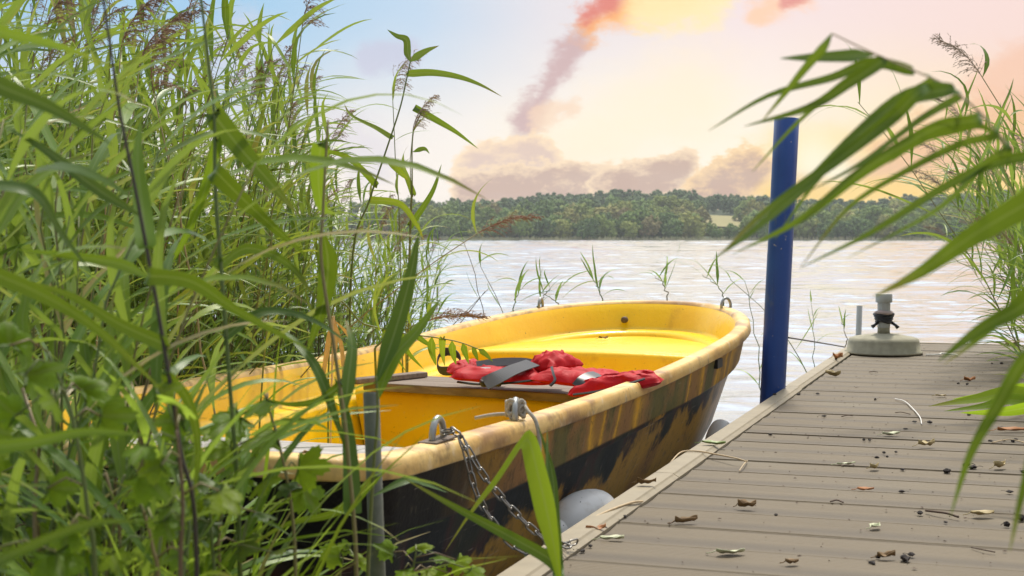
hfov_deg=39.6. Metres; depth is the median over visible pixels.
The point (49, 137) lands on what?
reed
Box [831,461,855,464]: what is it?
fallen leaf
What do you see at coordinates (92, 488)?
reed shoot
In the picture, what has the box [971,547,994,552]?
twig
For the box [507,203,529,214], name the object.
woodland tree
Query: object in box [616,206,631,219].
woodland tree
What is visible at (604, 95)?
sky
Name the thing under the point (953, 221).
woodland tree
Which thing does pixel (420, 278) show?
reed
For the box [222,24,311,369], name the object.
reed
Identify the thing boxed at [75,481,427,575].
bank undergrowth
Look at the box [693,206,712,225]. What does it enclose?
woodland tree
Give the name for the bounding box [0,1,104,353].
reed
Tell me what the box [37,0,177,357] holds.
reed
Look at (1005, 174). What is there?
reed
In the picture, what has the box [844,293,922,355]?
parasol stand
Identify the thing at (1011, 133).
reed
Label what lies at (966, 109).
reed
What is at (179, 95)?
reed
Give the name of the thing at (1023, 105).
reed
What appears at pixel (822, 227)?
woodland tree
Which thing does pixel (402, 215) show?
reed
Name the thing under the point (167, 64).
reed
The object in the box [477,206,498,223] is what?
woodland tree
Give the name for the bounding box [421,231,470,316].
reed
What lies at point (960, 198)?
reed
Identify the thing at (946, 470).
alder cone
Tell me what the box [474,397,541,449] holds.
fender rope
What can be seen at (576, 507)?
boat fender
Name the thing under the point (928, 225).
woodland tree
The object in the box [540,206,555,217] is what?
woodland tree
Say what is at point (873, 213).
woodland tree
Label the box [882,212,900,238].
woodland tree
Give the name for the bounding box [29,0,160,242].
reed
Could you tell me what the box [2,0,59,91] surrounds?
reed
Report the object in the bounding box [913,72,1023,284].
reed
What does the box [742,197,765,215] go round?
woodland tree
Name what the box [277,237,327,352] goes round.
reed
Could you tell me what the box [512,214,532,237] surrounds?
woodland tree
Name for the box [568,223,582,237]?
woodland tree
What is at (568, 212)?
woodland tree
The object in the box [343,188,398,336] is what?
reed
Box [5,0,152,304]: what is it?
reed
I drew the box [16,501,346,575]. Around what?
reed shoot
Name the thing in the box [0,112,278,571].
reed
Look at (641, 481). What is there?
fallen leaf
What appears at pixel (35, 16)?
reed
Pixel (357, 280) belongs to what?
reed
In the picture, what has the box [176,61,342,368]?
reed
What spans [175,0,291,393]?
reed
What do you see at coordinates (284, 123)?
reed
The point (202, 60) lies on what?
reed
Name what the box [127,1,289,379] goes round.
reed
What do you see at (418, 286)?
reed
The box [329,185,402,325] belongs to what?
reed
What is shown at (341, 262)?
reed
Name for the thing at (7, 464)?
broadleaf weed
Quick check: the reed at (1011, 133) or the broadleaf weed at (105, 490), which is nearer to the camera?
the broadleaf weed at (105, 490)
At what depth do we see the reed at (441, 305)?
7.29 m
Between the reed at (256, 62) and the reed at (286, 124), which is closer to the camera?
the reed at (286, 124)
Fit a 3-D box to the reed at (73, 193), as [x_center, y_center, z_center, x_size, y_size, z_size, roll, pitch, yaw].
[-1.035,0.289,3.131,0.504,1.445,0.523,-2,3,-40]
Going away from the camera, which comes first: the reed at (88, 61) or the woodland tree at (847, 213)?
the reed at (88, 61)
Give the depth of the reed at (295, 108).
9.43 m
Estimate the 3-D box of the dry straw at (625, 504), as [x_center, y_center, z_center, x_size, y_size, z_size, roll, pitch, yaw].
[0.255,0.537,3.458,0.009,0.013,0.284,1,2,32]
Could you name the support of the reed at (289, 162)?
on the bank ground
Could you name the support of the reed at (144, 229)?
in the lake water
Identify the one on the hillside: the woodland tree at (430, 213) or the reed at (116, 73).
the woodland tree at (430, 213)
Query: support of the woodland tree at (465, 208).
on the hillside
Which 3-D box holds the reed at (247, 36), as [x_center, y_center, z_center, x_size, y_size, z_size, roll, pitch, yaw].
[-0.981,0.135,4.223,0.681,1.887,0.508,1,2,22]
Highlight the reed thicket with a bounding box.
[0,16,425,394]
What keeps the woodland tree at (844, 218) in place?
on the hillside
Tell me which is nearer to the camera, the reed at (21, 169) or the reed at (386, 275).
the reed at (21, 169)
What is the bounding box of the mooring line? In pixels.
[788,337,844,347]
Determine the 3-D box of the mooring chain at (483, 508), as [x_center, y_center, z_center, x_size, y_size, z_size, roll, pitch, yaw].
[-0.012,0.430,2.974,0.276,0.274,0.061,0,2,6]
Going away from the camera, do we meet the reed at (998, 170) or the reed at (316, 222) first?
the reed at (316, 222)
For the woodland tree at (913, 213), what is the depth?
740.11 m
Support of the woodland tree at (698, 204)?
on the hillside
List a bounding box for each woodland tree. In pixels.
[360,200,378,212]
[363,212,384,239]
[372,222,388,238]
[373,207,387,234]
[383,210,408,219]
[385,218,403,237]
[395,196,419,211]
[396,218,408,238]
[407,217,430,238]
[421,203,446,225]
[425,222,441,239]
[428,221,443,237]
[438,202,461,219]
[438,214,458,236]
[441,199,459,210]
[451,204,476,221]
[457,211,476,236]
[462,220,485,238]
[467,226,483,238]
[469,203,480,214]
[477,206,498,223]
[481,201,502,215]
[484,219,507,237]
[487,217,508,238]
[498,207,513,216]
[504,208,522,237]
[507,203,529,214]
[511,214,533,239]
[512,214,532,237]
[516,198,534,210]
[527,211,542,222]
[532,215,555,239]
[533,199,554,212]
[537,204,563,212]
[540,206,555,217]
[548,214,572,238]
[550,219,573,238]
[553,199,566,206]
[554,205,579,237]
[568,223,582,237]
[570,203,594,222]
[576,198,597,208]
[576,218,600,239]
[580,215,590,220]
[591,204,618,219]
[592,214,606,238]
[599,212,611,237]
[602,194,621,207]
[604,220,617,238]
[606,218,624,238]
[614,199,631,209]
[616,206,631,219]
[619,210,649,238]
[619,220,639,238]
[626,198,651,209]
[633,204,656,215]
[635,204,656,221]
[639,215,661,239]
[648,206,663,215]
[649,205,665,214]
[651,212,678,237]
[652,194,672,209]
[657,224,664,238]
[658,205,673,213]
[662,218,683,239]
[667,194,687,210]
[670,204,687,214]
[678,210,707,238]
[682,198,695,212]
[685,212,703,221]
[690,199,706,210]
[691,227,703,238]
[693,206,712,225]
[705,221,716,236]
[710,229,722,238]
[723,222,739,238]
[729,228,738,238]
[732,196,759,220]
[738,215,756,236]
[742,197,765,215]
[749,209,765,236]
[754,218,767,237]
[793,211,814,239]
[797,205,807,211]
[807,215,822,238]
[809,218,820,238]
[814,209,835,223]
[815,218,838,239]
[830,203,843,214]
[831,220,842,238]
[833,209,841,216]
[836,209,858,219]
[837,220,857,239]
[840,216,851,237]
[850,217,864,236]
[856,206,867,219]
[856,219,875,238]
[860,204,875,210]
[862,204,884,222]
[874,213,892,237]
[879,202,889,208]
[882,206,893,214]
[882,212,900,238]
[888,199,908,208]
[889,202,900,208]
[894,215,921,238]
[896,205,916,218]
[905,223,923,239]
[914,204,946,238]
[920,219,936,236]
[939,209,967,238]
[940,206,958,215]
[945,215,966,238]
[965,209,985,225]
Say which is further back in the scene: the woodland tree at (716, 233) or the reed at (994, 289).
the woodland tree at (716, 233)
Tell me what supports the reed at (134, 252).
on the bank ground
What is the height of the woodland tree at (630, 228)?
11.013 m
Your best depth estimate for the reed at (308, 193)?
6.26 m
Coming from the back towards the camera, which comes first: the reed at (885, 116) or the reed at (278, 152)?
the reed at (278, 152)
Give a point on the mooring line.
(814, 341)
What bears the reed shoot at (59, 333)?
on the bank ground
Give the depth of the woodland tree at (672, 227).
704.29 m
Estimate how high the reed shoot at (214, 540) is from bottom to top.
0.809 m
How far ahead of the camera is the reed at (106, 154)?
2.97 m
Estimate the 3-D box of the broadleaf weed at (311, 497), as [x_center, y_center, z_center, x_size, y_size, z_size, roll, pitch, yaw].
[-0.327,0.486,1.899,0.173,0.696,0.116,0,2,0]
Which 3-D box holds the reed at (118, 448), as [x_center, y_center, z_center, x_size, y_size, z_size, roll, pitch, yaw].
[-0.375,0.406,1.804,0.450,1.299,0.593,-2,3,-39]
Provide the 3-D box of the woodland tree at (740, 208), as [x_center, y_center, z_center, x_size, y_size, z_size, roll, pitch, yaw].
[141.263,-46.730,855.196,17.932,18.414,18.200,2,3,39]
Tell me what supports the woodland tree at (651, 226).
on the hillside
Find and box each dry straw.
[596,500,642,515]
[670,450,746,461]
[895,398,921,424]
[991,439,1023,442]
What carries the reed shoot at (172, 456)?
on the bank ground
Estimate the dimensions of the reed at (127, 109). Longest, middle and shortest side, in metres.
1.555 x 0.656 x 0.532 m
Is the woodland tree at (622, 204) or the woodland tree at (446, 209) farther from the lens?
the woodland tree at (622, 204)
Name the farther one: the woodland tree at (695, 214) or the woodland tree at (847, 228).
the woodland tree at (695, 214)
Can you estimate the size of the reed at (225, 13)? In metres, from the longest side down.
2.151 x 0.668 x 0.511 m
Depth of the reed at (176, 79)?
5.78 m
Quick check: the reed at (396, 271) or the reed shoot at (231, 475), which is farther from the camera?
the reed at (396, 271)
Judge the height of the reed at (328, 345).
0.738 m
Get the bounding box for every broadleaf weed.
[0,321,138,575]
[0,423,87,575]
[0,460,52,556]
[0,463,120,542]
[21,455,136,568]
[52,470,148,546]
[97,492,189,575]
[104,406,192,575]
[122,380,243,575]
[167,473,295,575]
[169,428,257,548]
[206,393,331,575]
[319,539,366,575]
[373,539,485,575]
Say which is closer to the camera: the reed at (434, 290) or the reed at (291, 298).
the reed at (291, 298)
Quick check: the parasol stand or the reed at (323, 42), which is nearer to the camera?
the reed at (323, 42)
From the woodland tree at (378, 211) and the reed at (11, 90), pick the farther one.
the woodland tree at (378, 211)
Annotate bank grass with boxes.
[0,324,512,575]
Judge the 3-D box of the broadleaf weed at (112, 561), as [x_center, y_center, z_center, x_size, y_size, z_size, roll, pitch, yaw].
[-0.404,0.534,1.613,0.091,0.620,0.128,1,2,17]
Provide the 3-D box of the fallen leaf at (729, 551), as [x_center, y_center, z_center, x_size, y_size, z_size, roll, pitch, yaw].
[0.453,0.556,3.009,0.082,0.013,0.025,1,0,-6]
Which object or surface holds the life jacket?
on the rowing boat
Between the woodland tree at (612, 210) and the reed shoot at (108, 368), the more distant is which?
the woodland tree at (612, 210)
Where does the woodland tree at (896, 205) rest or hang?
on the hillside
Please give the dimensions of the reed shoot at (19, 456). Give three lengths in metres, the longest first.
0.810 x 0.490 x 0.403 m
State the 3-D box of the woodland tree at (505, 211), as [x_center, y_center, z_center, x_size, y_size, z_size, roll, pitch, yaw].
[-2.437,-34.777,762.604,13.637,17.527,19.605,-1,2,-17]
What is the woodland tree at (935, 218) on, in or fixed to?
on the hillside
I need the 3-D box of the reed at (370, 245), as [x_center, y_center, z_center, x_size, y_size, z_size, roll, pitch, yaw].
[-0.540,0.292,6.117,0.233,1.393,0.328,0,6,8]
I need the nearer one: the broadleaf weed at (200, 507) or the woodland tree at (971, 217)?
the broadleaf weed at (200, 507)
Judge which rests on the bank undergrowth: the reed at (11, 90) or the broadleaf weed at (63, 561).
the broadleaf weed at (63, 561)
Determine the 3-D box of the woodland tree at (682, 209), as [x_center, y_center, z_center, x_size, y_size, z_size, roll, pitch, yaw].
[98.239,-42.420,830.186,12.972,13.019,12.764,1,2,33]
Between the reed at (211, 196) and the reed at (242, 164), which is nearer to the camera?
the reed at (211, 196)
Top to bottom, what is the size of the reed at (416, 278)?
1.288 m
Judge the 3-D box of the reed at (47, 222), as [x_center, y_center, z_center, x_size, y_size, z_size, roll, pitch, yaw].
[-0.753,0.303,2.884,0.658,1.444,0.474,0,2,0]
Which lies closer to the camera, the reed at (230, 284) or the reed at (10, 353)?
the reed at (10, 353)
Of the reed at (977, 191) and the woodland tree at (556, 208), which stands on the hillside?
the woodland tree at (556, 208)
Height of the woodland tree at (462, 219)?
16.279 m
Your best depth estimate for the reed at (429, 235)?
6.97 m
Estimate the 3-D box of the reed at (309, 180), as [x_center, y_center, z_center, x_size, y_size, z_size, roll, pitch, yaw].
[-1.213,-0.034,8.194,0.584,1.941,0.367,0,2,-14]
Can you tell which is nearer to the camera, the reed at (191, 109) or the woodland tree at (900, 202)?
the reed at (191, 109)
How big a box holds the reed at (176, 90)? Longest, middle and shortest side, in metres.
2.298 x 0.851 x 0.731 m
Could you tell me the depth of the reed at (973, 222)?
7.81 m
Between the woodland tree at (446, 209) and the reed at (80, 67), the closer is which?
the reed at (80, 67)
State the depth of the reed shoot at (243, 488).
1.98 m
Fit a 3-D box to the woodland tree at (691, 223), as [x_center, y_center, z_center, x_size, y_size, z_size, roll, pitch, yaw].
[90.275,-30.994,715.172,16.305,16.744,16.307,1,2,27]
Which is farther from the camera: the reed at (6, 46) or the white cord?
the white cord
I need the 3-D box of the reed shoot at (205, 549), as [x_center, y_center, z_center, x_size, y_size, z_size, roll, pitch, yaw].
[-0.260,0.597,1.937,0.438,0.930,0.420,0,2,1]
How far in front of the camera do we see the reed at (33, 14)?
4.80 m
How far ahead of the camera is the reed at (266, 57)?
5.03 m
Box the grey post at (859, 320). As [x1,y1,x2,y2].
[856,306,862,334]
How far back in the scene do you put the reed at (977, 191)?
6.90 m
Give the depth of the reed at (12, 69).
4.67 m
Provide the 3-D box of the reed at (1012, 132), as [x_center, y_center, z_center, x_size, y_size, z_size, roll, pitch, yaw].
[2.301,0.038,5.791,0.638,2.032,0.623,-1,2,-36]
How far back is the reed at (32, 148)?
4.20 m
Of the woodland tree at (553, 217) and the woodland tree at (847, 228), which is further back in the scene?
the woodland tree at (553, 217)
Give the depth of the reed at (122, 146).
4.96 m
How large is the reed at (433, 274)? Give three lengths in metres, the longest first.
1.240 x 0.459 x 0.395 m
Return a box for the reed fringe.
[266,236,1018,239]
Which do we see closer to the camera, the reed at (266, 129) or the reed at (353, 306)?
the reed at (266, 129)
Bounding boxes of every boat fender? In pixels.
[559,489,613,532]
[705,419,729,438]
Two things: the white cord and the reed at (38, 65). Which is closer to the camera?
the reed at (38, 65)
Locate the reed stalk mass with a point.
(190, 353)
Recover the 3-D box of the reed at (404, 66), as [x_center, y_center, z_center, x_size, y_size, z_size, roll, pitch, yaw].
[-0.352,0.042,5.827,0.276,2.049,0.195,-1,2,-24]
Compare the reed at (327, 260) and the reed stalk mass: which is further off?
the reed stalk mass
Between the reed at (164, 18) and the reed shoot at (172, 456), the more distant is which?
the reed at (164, 18)
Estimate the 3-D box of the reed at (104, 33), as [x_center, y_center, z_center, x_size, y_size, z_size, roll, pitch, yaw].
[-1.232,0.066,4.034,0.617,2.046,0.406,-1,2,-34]
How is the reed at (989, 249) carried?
in the lake water
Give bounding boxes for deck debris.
[570,348,1020,571]
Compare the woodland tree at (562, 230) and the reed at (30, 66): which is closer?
the reed at (30, 66)
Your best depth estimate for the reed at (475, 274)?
8.30 m
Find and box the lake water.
[182,240,1023,439]
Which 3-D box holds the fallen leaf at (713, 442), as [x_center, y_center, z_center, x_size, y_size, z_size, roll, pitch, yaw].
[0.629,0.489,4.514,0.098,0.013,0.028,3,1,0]
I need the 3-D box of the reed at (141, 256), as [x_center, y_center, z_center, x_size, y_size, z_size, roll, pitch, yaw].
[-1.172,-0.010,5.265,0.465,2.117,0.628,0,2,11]
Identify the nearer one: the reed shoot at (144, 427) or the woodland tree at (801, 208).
the reed shoot at (144, 427)
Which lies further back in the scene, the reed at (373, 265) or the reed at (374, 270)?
the reed at (374, 270)
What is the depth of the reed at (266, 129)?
5.03 m
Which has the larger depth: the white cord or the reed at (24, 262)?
the white cord
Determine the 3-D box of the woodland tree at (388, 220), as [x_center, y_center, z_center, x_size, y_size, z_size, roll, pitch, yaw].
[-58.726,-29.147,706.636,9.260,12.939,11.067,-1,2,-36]
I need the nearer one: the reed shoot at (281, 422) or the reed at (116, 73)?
the reed shoot at (281, 422)
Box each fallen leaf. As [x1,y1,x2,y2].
[585,523,605,528]
[592,535,623,539]
[632,477,655,483]
[667,515,697,523]
[695,440,725,443]
[706,548,744,553]
[733,499,755,506]
[780,558,798,563]
[822,369,840,375]
[831,352,842,358]
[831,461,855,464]
[851,487,873,489]
[866,462,878,468]
[866,522,880,528]
[870,550,895,557]
[878,431,899,434]
[912,438,934,446]
[960,376,975,380]
[963,510,993,514]
[989,427,1023,430]
[989,461,1005,468]
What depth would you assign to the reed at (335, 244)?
6.12 m
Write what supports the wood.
on the hillside
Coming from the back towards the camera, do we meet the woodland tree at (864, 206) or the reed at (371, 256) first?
the woodland tree at (864, 206)
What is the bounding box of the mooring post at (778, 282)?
[760,117,798,402]
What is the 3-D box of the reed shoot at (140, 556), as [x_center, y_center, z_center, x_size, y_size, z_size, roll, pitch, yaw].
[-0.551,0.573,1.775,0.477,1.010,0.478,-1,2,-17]
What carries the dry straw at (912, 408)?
on the jetty
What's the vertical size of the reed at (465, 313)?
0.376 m
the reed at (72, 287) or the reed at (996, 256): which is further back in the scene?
the reed at (996, 256)
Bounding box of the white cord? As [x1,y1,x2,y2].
[926,353,954,355]
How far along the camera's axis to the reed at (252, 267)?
5.78 m
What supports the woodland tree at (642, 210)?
on the hillside
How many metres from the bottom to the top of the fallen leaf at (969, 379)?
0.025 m
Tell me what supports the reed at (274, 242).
in the lake water
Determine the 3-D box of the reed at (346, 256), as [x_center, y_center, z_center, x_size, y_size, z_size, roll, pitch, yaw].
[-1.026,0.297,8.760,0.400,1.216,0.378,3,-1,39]
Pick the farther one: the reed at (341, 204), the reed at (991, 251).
the reed at (341, 204)
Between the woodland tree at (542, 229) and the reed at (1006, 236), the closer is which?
the reed at (1006, 236)
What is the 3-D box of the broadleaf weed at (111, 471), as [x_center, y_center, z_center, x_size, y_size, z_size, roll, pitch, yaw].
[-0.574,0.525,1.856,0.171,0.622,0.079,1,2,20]
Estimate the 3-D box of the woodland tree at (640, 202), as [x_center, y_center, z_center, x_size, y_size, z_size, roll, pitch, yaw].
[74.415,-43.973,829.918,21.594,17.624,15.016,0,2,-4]
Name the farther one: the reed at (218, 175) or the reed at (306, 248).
the reed at (306, 248)
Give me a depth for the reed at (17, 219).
2.31 m
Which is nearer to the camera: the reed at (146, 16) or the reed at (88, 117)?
the reed at (88, 117)
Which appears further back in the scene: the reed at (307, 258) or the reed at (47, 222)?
the reed at (307, 258)
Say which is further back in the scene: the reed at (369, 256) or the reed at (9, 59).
the reed at (369, 256)
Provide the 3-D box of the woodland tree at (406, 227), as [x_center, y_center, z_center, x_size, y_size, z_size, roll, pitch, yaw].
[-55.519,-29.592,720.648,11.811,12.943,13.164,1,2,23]
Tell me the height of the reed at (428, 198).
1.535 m
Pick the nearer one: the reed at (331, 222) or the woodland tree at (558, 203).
the reed at (331, 222)
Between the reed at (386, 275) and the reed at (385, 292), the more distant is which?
the reed at (385, 292)
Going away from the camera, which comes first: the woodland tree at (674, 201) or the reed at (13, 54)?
the reed at (13, 54)
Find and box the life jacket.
[437,347,663,396]
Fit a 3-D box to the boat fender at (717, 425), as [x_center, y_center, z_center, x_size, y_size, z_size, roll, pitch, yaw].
[0.881,0.686,6.066,0.128,0.248,0.143,0,2,0]
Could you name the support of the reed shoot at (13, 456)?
on the bank ground
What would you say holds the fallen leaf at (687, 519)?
on the jetty
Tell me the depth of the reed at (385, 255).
7.02 m
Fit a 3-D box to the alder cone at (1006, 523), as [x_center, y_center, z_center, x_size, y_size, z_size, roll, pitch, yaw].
[1.147,0.549,3.307,0.025,0.014,0.016,-2,3,-41]
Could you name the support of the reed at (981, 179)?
in the lake water
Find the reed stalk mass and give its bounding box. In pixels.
[7,218,488,399]
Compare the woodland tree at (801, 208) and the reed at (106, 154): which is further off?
the woodland tree at (801, 208)
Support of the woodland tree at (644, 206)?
on the hillside
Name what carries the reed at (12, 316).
on the bank ground
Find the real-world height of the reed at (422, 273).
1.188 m
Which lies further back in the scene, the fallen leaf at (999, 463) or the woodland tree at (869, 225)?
the woodland tree at (869, 225)
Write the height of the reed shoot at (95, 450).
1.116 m
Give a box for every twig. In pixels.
[925,510,958,517]
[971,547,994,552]
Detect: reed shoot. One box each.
[0,272,188,575]
[0,291,191,564]
[0,343,336,575]
[0,351,394,573]
[0,360,210,575]
[0,399,215,565]
[0,408,207,575]
[0,458,258,575]
[1,354,238,575]
[1,368,388,574]
[6,231,445,550]
[6,358,410,575]
[8,396,71,568]
[15,261,353,575]
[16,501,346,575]
[17,411,350,575]
[18,455,102,575]
[36,355,399,541]
[44,357,395,575]
[84,368,302,575]
[93,417,396,575]
[113,395,478,575]
[122,369,298,536]
[137,394,300,570]
[150,471,293,575]
[152,377,287,575]
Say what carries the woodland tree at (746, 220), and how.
on the hillside
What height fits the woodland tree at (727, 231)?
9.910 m
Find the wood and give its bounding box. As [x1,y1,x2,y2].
[91,188,1009,237]
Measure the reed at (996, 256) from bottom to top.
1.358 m
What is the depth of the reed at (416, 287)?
9.15 m
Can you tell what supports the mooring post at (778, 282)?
attached to the jetty
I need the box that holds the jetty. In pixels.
[497,342,1023,575]
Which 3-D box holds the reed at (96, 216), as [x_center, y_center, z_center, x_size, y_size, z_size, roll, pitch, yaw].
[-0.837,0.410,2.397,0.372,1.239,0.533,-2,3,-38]
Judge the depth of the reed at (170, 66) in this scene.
4.95 m
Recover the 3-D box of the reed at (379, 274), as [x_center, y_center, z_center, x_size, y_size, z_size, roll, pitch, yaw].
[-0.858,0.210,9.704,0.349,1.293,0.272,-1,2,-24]
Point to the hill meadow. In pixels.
(721, 221)
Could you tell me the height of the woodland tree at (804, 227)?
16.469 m
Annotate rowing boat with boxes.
[0,297,750,575]
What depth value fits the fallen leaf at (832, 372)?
6.88 m
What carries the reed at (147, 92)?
on the bank ground
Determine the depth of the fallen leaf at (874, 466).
4.12 m
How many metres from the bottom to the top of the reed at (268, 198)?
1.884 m
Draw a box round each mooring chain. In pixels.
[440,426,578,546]
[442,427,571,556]
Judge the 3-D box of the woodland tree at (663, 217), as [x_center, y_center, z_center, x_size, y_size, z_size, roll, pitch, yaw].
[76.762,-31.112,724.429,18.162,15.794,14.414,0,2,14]
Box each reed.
[0,0,85,321]
[0,0,114,530]
[0,0,151,297]
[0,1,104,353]
[0,2,76,347]
[0,11,77,126]
[0,23,202,435]
[0,24,72,396]
[0,24,84,259]
[0,25,163,567]
[0,27,81,305]
[0,28,132,285]
[0,29,78,387]
[0,30,131,514]
[0,33,139,353]
[0,48,256,575]
[0,57,68,164]
[0,57,165,319]
[0,72,169,323]
[0,79,116,315]
[0,86,72,244]
[0,89,140,553]
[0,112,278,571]
[0,116,132,483]
[0,132,151,541]
[0,153,106,560]
[0,153,118,516]
[0,160,133,432]
[1,0,103,235]
[1,0,196,395]
[1,44,189,566]
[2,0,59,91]
[2,0,159,392]
[2,93,153,413]
[3,0,47,239]
[3,15,104,399]
[3,66,228,575]
[3,118,101,336]
[4,48,207,575]
[5,0,82,314]
[5,0,144,400]
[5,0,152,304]
[6,34,231,514]
[7,11,68,27]
[8,0,312,575]
[8,283,115,392]
[9,0,188,373]
[11,0,119,265]
[11,3,111,313]
[16,16,134,231]
[16,81,310,549]
[18,89,309,573]
[24,57,213,542]
[27,0,152,359]
[27,0,221,335]
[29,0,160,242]
[30,24,267,382]
[33,37,203,382]
[33,104,224,548]
[35,133,144,365]
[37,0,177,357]
[37,10,204,349]
[40,0,209,325]
[56,0,206,369]
[64,5,173,371]
[65,0,168,383]
[69,1,231,422]
[74,12,307,386]
[75,38,268,364]
[78,32,197,187]
[78,93,418,575]
[80,7,242,374]
[82,0,264,426]
[85,9,162,143]
[85,37,236,373]
[85,94,487,575]
[86,1,249,377]
[88,0,245,327]
[96,6,209,371]
[109,0,204,349]
[114,9,256,337]
[117,0,356,415]
[119,14,205,253]
[120,2,240,385]
[122,0,389,447]
[122,52,212,382]
[124,98,251,383]
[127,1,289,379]
[129,222,289,542]
[130,25,252,207]
[131,0,278,384]
[135,26,255,301]
[141,89,275,378]
[143,0,309,384]
[144,14,301,383]
[145,11,272,365]
[150,156,208,321]
[169,20,264,239]
[170,41,227,246]
[173,0,359,575]
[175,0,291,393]
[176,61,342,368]
[185,62,280,350]
[186,34,316,374]
[186,39,343,373]
[189,12,356,373]
[194,97,248,259]
[195,11,309,370]
[197,23,360,372]
[199,34,320,365]
[203,73,336,368]
[204,74,301,258]
[205,62,361,367]
[205,117,277,367]
[206,140,291,356]
[209,57,342,358]
[213,50,330,347]
[214,51,358,416]
[217,13,397,373]
[218,77,364,350]
[220,62,322,210]
[222,19,378,367]
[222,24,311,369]
[222,120,321,364]
[232,64,319,271]
[235,41,288,260]
[238,94,377,364]
[238,105,336,368]
[238,127,344,370]
[239,82,309,338]
[242,96,340,306]
[245,87,368,365]
[249,165,376,360]
[250,151,358,360]
[253,101,355,362]
[256,96,320,298]
[256,232,447,575]
[257,49,376,367]
[257,76,310,236]
[257,104,396,364]
[258,0,342,428]
[258,93,355,365]
[260,120,361,575]
[266,129,318,226]
[266,167,358,365]
[271,64,329,237]
[275,129,357,341]
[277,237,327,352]
[279,187,352,360]
[279,248,308,357]
[283,136,340,361]
[285,155,339,358]
[289,123,341,304]
[293,129,348,275]
[294,134,376,326]
[294,178,543,385]
[297,187,366,347]
[298,187,364,360]
[298,204,389,356]
[301,163,405,355]
[302,176,369,356]
[306,166,399,355]
[306,168,366,312]
[316,234,367,331]
[321,316,346,442]
[322,173,379,336]
[324,241,371,339]
[327,301,492,442]
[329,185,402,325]
[330,30,500,325]
[334,198,402,299]
[336,224,379,319]
[337,182,395,335]
[338,238,394,345]
[338,249,389,346]
[340,190,371,350]
[340,226,390,350]
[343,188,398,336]
[344,200,392,342]
[345,220,384,338]
[346,217,405,342]
[347,211,407,344]
[353,210,409,330]
[354,195,407,345]
[354,242,408,340]
[355,247,401,343]
[357,214,468,345]
[357,229,426,347]
[357,240,397,347]
[359,220,422,333]
[359,239,420,345]
[361,208,417,336]
[361,225,411,344]
[361,252,406,343]
[362,240,395,343]
[365,229,434,345]
[373,235,427,340]
[373,272,490,375]
[375,202,416,341]
[379,197,439,318]
[379,228,417,321]
[382,230,443,322]
[383,236,471,326]
[386,245,445,324]
[387,233,435,319]
[392,49,460,372]
[399,105,476,371]
[401,226,453,329]
[402,95,447,372]
[403,228,446,326]
[403,241,443,332]
[404,426,563,575]
[408,232,462,329]
[409,220,469,327]
[411,231,442,324]
[411,238,464,330]
[412,222,451,323]
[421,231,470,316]
[423,252,463,331]
[456,218,529,314]
[479,243,515,312]
[512,262,557,310]
[536,263,571,306]
[539,259,598,304]
[580,244,623,300]
[641,246,679,300]
[674,252,746,305]
[709,33,1023,266]
[709,265,818,372]
[723,271,761,388]
[797,41,1020,355]
[800,151,1023,551]
[808,289,830,366]
[839,308,849,346]
[879,139,1023,350]
[893,169,1023,346]
[898,103,1023,301]
[903,163,1023,358]
[908,222,1023,354]
[911,136,1023,332]
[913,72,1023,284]
[919,124,1022,310]
[921,141,1023,299]
[921,146,1022,323]
[922,103,1023,382]
[925,71,1023,328]
[929,33,1023,294]
[931,383,1023,415]
[942,202,1023,354]
[943,95,1015,229]
[944,131,1023,371]
[945,218,1023,348]
[949,170,1023,331]
[951,78,1023,332]
[951,177,1021,352]
[954,206,1023,377]
[955,244,1016,291]
[959,100,1023,273]
[960,146,1023,335]
[966,183,1022,331]
[967,131,1023,323]
[971,216,1023,265]
[977,183,1022,278]
[982,262,1023,286]
[983,110,1023,276]
[1004,133,1023,171]
[1008,89,1023,225]
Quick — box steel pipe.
[363,391,385,575]
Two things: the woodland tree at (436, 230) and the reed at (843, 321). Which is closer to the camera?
the reed at (843, 321)
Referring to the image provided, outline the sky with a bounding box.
[0,0,1023,217]
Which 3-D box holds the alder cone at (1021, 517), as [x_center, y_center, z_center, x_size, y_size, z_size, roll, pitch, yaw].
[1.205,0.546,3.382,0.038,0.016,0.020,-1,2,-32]
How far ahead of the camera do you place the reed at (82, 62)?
6.50 m
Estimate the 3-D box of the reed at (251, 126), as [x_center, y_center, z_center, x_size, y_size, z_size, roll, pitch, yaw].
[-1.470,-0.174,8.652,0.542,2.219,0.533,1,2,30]
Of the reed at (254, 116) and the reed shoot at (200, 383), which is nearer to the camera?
the reed shoot at (200, 383)
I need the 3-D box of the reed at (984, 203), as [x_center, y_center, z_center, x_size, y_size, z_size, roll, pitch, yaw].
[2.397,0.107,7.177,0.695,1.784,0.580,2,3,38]
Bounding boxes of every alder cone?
[900,554,910,562]
[943,468,950,472]
[969,465,982,468]
[1001,521,1009,526]
[1019,514,1023,520]
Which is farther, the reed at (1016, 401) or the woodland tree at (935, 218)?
the woodland tree at (935, 218)
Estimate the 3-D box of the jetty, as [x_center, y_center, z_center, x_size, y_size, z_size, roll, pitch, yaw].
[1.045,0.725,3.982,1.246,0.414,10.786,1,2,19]
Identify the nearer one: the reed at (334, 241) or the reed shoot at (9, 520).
the reed shoot at (9, 520)
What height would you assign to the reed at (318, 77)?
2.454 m
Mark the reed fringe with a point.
(657, 238)
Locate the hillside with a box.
[231,209,1000,239]
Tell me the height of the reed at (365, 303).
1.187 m
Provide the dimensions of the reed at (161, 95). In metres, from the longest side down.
2.012 x 0.693 x 0.682 m
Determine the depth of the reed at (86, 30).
4.39 m
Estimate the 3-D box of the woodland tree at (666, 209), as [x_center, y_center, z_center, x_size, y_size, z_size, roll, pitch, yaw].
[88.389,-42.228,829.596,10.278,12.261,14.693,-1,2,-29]
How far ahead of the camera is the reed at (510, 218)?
5.20 m
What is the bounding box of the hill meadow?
[706,215,741,226]

